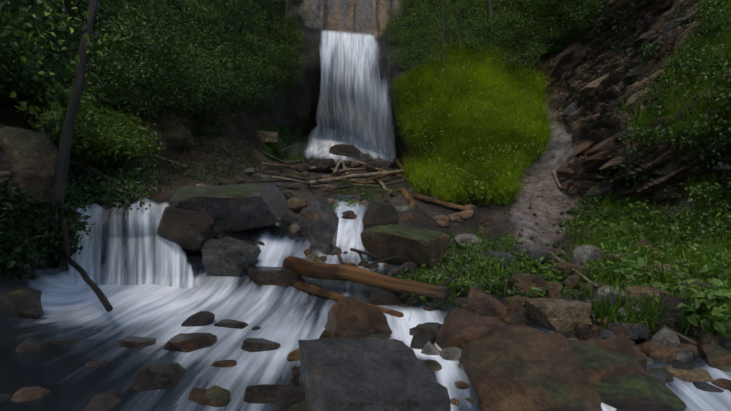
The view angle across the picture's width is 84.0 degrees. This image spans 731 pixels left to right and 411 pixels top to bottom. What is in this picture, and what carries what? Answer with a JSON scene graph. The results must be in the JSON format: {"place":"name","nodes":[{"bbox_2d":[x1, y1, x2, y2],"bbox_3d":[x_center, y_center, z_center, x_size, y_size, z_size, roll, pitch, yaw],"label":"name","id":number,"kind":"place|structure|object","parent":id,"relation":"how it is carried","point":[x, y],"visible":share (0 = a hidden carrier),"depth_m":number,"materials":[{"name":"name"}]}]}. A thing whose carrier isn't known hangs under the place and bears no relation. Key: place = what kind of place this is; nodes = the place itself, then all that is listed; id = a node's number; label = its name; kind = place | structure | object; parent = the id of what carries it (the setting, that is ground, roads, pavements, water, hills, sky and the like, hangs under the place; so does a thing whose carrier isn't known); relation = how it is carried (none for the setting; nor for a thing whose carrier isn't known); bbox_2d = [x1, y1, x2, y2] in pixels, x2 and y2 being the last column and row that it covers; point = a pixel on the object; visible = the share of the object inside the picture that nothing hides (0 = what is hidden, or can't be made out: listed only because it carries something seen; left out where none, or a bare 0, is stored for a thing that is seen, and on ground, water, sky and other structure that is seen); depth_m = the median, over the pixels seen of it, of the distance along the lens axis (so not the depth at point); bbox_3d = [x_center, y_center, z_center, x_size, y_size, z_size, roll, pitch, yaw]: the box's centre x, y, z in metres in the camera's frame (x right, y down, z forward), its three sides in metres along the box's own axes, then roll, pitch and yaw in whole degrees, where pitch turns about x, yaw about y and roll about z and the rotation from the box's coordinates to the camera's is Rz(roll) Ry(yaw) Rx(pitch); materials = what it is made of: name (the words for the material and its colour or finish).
{"place":"outdoors","nodes":[
{"label":"outdoors","id":0,"kind":"place"},
{"bbox_2d":[20,80,310,169],"bbox_3d":[-3.606,-3.243,13.964,2.684,5.460,18.980,0,0,5],"label":"foliage","id":1,"kind":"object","parent":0,"point":[291,151],"depth_m":17.98,"materials":[{"name":"green plant"}]},
{"bbox_2d":[0,0,730,358],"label":"ground","id":2,"kind":"structure","parent":0,"point":[358,16],"depth_m":10.51,"materials":[{"name":"brown soil"}]},
{"bbox_2d":[0,127,57,202],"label":"bank rock","id":3,"kind":"object","parent":2,"relation":"on","point":[31,156],"visible":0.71,"depth_m":3.64,"materials":[{"name":"stone"}]},
{"bbox_2d":[1,0,126,203],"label":"tree","id":4,"kind":"object","parent":2,"relation":"on","point":[60,181],"depth_m":3.80,"materials":[{"name":"wood"}]},
{"bbox_2d":[60,217,112,311],"bbox_3d":[-2.625,0.474,3.801,1.839,0.702,0.134,0,0,43],"label":"branch","id":5,"kind":"object","parent":2,"relation":"on","point":[103,299],"visible":1,"depth_m":4.03,"materials":[{"name":"brown wood"}]},
{"bbox_2d":[67,198,199,287],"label":"cascade water","id":6,"kind":"structure","parent":2,"relation":"on","point":[171,266],"depth_m":4.81,"materials":[{"name":"white liquid"}]},
{"bbox_2d":[0,0,304,125],"bbox_3d":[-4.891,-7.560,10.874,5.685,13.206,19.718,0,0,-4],"label":"forest foliage","id":7,"kind":"object","parent":2,"relation":"on","point":[12,9],"visible":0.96,"depth_m":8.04,"materials":[{"name":"green plant"}]},
{"bbox_2d":[0,103,311,281],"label":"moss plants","id":8,"kind":"object","parent":2,"relation":"on","point":[17,251],"visible":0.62,"depth_m":4.56,"materials":[{"name":"green plant"}]},
{"bbox_2d":[169,182,290,231],"bbox_3d":[-1.895,0.084,5.713,1.740,0.869,1.214,0,0,-13],"label":"mossy rock","id":9,"kind":"object","parent":2,"relation":"on","point":[239,207],"visible":0.77,"depth_m":5.34,"materials":[{"name":"grey stone"}]},
{"bbox_2d":[246,266,304,286],"bbox_3d":[-1.102,0.851,4.826,0.658,0.233,0.601,0,0,-20],"label":"flat pool rock","id":10,"kind":"object","parent":2,"relation":"on","point":[265,275],"visible":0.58,"depth_m":4.64,"materials":[{"name":"stone"}]},
{"bbox_2d":[10,0,607,173],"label":"foliage","id":11,"kind":"object","parent":2,"relation":"on","point":[95,137],"visible":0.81,"depth_m":15.31,"materials":[{"name":"green plant"}]},
{"bbox_2d":[296,199,338,254],"bbox_3d":[-0.817,0.444,6.507,0.951,1.096,0.534,0,0,23],"label":"rock slab","id":12,"kind":"object","parent":2,"relation":"on","point":[317,222],"visible":0.75,"depth_m":6.26,"materials":[{"name":"grey stone"}]},
{"bbox_2d":[284,30,410,162],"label":"waterfall","id":13,"kind":"object","parent":2,"relation":"on","point":[353,107],"visible":0.92,"depth_m":19.95,"materials":[{"name":"white liquid"}]},
{"bbox_2d":[0,0,696,344],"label":"branches","id":14,"kind":"object","parent":2,"relation":"on","point":[302,286],"visible":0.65,"depth_m":9.85,"materials":[{"name":"brown wood"}]},
{"bbox_2d":[307,170,403,185],"bbox_3d":[-0.047,-0.947,13.083,0.188,0.828,5.410,0,0,33],"label":"log","id":15,"kind":"object","parent":2,"relation":"on","point":[346,177],"visible":0.71,"depth_m":12.51,"materials":[{"name":"brown wood"}]},
{"bbox_2d":[0,0,730,410],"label":"scattered stones","id":16,"kind":"object","parent":2,"relation":"on","point":[350,318],"visible":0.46,"depth_m":3.28,"materials":[{"name":"stone"}]},
{"bbox_2d":[0,192,730,410],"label":"water stream","id":17,"kind":"structure","parent":2,"relation":"on","point":[287,318],"depth_m":3.07,"materials":[{"name":"white liquid"}]},
{"bbox_2d":[283,256,450,299],"bbox_3d":[-0.148,0.720,4.139,0.208,0.208,2.322,0,0,-43],"label":"log","id":18,"kind":"object","parent":2,"relation":"on","point":[312,269],"visible":0.94,"depth_m":3.99,"materials":[{"name":"brown wood"}]},
{"bbox_2d":[298,337,450,410],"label":"rock","id":19,"kind":"object","parent":2,"relation":"on","point":[367,374],"visible":1,"depth_m":1.95,"materials":[{"name":"grey stone"}]},
{"bbox_2d":[362,200,398,226],"bbox_3d":[0.265,0.192,7.752,0.678,0.587,0.528,0,0,-12],"label":"rock","id":20,"kind":"object","parent":2,"relation":"on","point":[379,213],"visible":0.85,"depth_m":7.53,"materials":[{"name":"grey stone"}]},
{"bbox_2d":[360,224,449,269],"bbox_3d":[0.565,0.613,5.613,1.224,0.690,0.869,0,0,9],"label":"rock","id":21,"kind":"object","parent":2,"relation":"on","point":[416,245],"visible":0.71,"depth_m":5.38,"materials":[{"name":"stone"}]},
{"bbox_2d":[413,193,471,210],"bbox_3d":[1.933,-0.071,10.353,1.646,0.512,0.167,0,0,39],"label":"log","id":22,"kind":"object","parent":2,"relation":"on","point":[427,199],"visible":0.83,"depth_m":10.32,"materials":[{"name":"brown wood"}]},
{"bbox_2d":[435,307,506,349],"bbox_3d":[0.679,0.850,2.578,0.512,0.314,0.316,0,0,28],"label":"rock","id":23,"kind":"object","parent":2,"relation":"on","point":[460,328],"visible":0.4,"depth_m":2.57,"materials":[{"name":"brown stone"}]},
{"bbox_2d":[391,35,560,205],"bbox_3d":[3.778,-3.257,13.442,5.540,6.681,8.104,0,0,1],"label":"bush","id":24,"kind":"object","parent":2,"relation":"on","point":[455,120],"depth_m":13.28,"materials":[{"name":"green plant"}]},
{"bbox_2d":[221,0,730,338],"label":"grass tufts","id":25,"kind":"object","parent":2,"relation":"on","point":[612,312],"visible":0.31,"depth_m":4.31,"materials":[{"name":"green plant"}]},
{"bbox_2d":[468,287,506,321],"bbox_3d":[0.889,0.813,3.134,0.296,0.366,0.269,0,0,-26],"label":"rock","id":26,"kind":"object","parent":2,"relation":"on","point":[481,303],"visible":0.62,"depth_m":3.02,"materials":[{"name":"brown stone"}]},
{"bbox_2d":[328,44,728,300],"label":"ground plants","id":27,"kind":"object","parent":2,"relation":"on","point":[457,290],"visible":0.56,"depth_m":4.89,"materials":[{"name":"green plant"}]},
{"bbox_2d":[459,325,602,410],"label":"rock","id":28,"kind":"object","parent":2,"relation":"on","point":[516,368],"visible":0.85,"depth_m":2.03,"materials":[{"name":"brown stone"}]},
{"bbox_2d":[524,298,591,334],"bbox_3d":[1.465,0.853,3.135,0.439,0.282,0.339,0,0,-19],"label":"rock","id":29,"kind":"object","parent":2,"relation":"on","point":[557,315],"visible":0.81,"depth_m":2.99,"materials":[{"name":"brown stone"}]},
{"bbox_2d":[539,243,598,287],"bbox_3d":[2.550,0.704,5.316,0.085,0.150,3.110,0,0,13],"label":"stick","id":30,"kind":"object","parent":2,"relation":"on","point":[575,271],"visible":0.5,"depth_m":4.54,"materials":[{"name":"brown wood"}]},
{"bbox_2d":[569,339,646,381],"bbox_3d":[1.335,0.967,2.430,0.568,0.242,0.464,0,0,1],"label":"rock","id":31,"kind":"object","parent":2,"relation":"on","point":[598,362],"visible":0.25,"depth_m":2.31,"materials":[{"name":"stone"}]},
{"bbox_2d":[544,0,730,219],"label":"foliage","id":32,"kind":"object","parent":2,"relation":"on","point":[634,150],"depth_m":8.02,"materials":[{"name":"green plant"}]},
{"bbox_2d":[556,0,730,340],"bbox_3d":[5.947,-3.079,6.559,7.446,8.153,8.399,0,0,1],"label":"foliage bushes","id":33,"kind":"object","parent":2,"relation":"on","point":[711,299],"visible":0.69,"depth_m":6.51,"materials":[{"name":"green plant"}]}
]}

